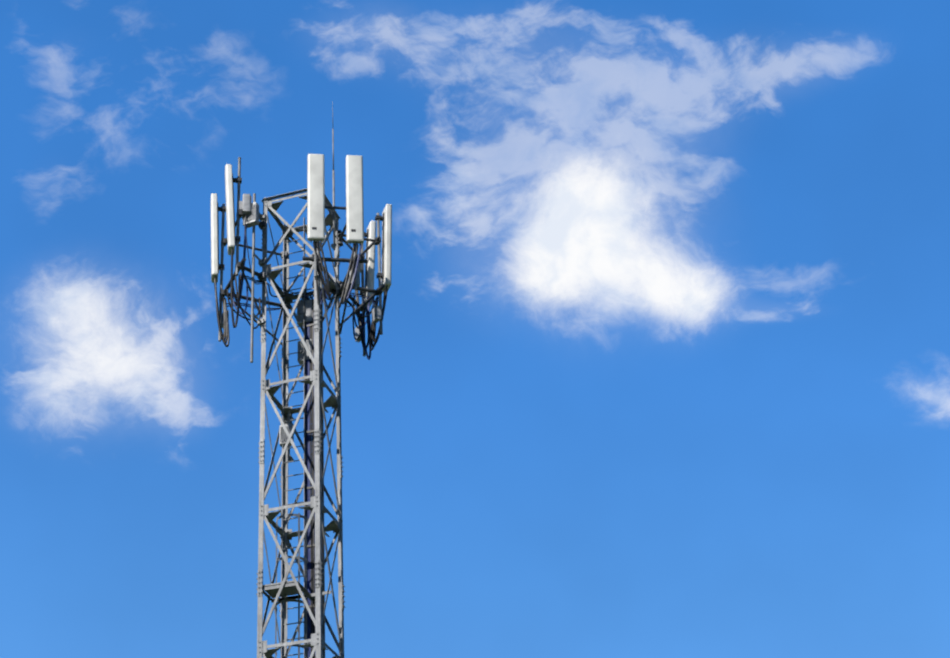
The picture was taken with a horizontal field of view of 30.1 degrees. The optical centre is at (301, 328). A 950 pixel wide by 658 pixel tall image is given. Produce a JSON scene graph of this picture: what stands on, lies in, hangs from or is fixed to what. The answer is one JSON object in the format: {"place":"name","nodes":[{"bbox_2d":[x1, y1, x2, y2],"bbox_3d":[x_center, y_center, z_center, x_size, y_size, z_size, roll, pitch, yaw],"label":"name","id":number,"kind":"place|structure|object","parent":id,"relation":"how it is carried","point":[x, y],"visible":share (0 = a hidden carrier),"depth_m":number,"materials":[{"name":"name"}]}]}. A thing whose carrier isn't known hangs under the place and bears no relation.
{"place":"outdoors","nodes":[
{"label":"outdoors","id":0,"kind":"place"},
{"bbox_2d":[0,0,949,657],"label":"sky","id":1,"kind":"structure","parent":0,"point":[659,366],"materials":[{"name":"blue"}]},
{"bbox_3d":[-0.002,16.995,24.367,2.600,0.545,2.600,-12,-33,18],"label":"tower foundation","id":2,"kind":"object","parent":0,"visible":0},
{"bbox_2d":[256,101,344,657],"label":"lattice tower","id":3,"kind":"structure","parent":2,"relation":"on","point":[284,589],"depth_m":33.10,"materials":[{"name":"metal"}]},
{"bbox_2d":[218,157,287,345],"bbox_3d":[-1.179,-1.439,35.639,1.182,3.760,2.071,-12,-33,18],"label":"antenna mounting frame","id":4,"kind":"object","parent":3,"relation":"attached to","point":[239,266],"visible":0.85,"depth_m":35.35,"materials":[{"name":"grey metal"}]},
{"bbox_2d":[210,193,225,282],"bbox_3d":[-1.727,-1.860,36.038,0.329,2.051,0.340,2,-31,-4],"label":"sector antenna","id":5,"kind":"object","parent":4,"relation":"attached to","point":[216,266],"visible":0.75,"depth_m":35.87,"materials":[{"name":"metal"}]},
{"bbox_2d":[225,164,241,254],"bbox_3d":[-1.380,-2.384,35.175,0.346,2.050,0.340,2,-31,-4],"label":"sector antenna","id":6,"kind":"object","parent":4,"relation":"attached to","point":[232,238],"visible":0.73,"depth_m":35.03,"materials":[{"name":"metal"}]},
{"bbox_2d":[222,194,251,328],"bbox_3d":[-1.274,-1.354,35.145,0.279,2.462,1.353,9,-32,-15],"label":"radio unit","id":7,"kind":"object","parent":4,"relation":"attached to","point":[245,204],"visible":0.58,"depth_m":35.11,"materials":[{"name":"grey metal"}]},
{"bbox_2d":[243,193,265,362],"bbox_3d":[-0.925,-1.001,34.617,0.312,3.950,0.669,-12,-33,18],"label":"mounting pole","id":8,"kind":"object","parent":4,"relation":"attached to","point":[254,216],"visible":0.9,"depth_m":34.94,"materials":[{"name":"grey metal"}]},
{"bbox_2d":[279,294,313,461],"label":"boxes","id":9,"kind":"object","parent":3,"relation":"attached to","point":[283,437],"visible":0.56,"depth_m":34.78,"materials":[{"name":"metal"}]},
{"bbox_2d":[214,214,387,657],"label":"feeder cables","id":10,"kind":"object","parent":3,"relation":"attached to","point":[310,422],"visible":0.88,"depth_m":34.29,"materials":[{"name":"black rubber"}]},
{"bbox_2d":[302,206,366,333],"bbox_3d":[0.848,-1.641,35.097,1.181,3.078,1.647,-12,-33,18],"label":"antenna mounting frame","id":11,"kind":"object","parent":3,"relation":"attached to","point":[313,258],"visible":0.48,"depth_m":34.36,"materials":[{"name":"metal"}]},
{"bbox_2d":[307,154,324,241],"bbox_3d":[0.290,-2.570,34.868,0.340,2.051,0.329,2,-31,-4],"label":"sector antenna","id":12,"kind":"object","parent":11,"relation":"attached to","point":[315,198],"visible":0.96,"depth_m":34.74,"materials":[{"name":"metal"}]},
{"bbox_2d":[349,271,359,286],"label":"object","id":13,"kind":"object","parent":11,"relation":"attached to","point":[358,278],"visible":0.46,"depth_m":34.16,"materials":[{"name":"grey"}]},
{"bbox_2d":[346,155,363,244],"bbox_3d":[1.063,-2.543,34.913,0.340,2.050,0.346,2,-31,-4],"label":"sector antenna","id":14,"kind":"object","parent":11,"relation":"attached to","point":[354,205],"visible":0.94,"depth_m":34.78,"materials":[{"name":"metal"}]},
{"bbox_2d":[335,213,384,356],"bbox_3d":[1.328,-1.024,36.082,0.957,3.110,1.147,-12,-33,18],"label":"antenna mounting frame","id":15,"kind":"object","parent":3,"relation":"attached to","point":[379,290],"visible":0.73,"depth_m":36.06,"materials":[{"name":"metal"}]},
{"bbox_2d":[360,221,375,307],"bbox_3d":[1.401,-1.360,36.861,0.346,2.050,0.340,7,-32,-11],"label":"sector antenna","id":16,"kind":"object","parent":15,"relation":"attached to","point":[370,263],"visible":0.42,"depth_m":36.76,"materials":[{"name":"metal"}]},
{"bbox_2d":[355,254,380,342],"bbox_3d":[1.287,-0.783,36.101,0.279,2.047,0.970,14,-34,-21],"label":"radio unit","id":17,"kind":"object","parent":15,"relation":"attached to","point":[376,314],"visible":0.46,"depth_m":35.48,"materials":[{"name":"grey metal"}]},
{"bbox_2d":[375,204,391,291],"bbox_3d":[1.718,-1.677,36.339,0.329,2.051,0.340,7,-32,-11],"label":"sector antenna","id":18,"kind":"object","parent":15,"relation":"attached to","point":[385,218],"visible":0.83,"depth_m":36.24,"materials":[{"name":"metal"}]}
]}

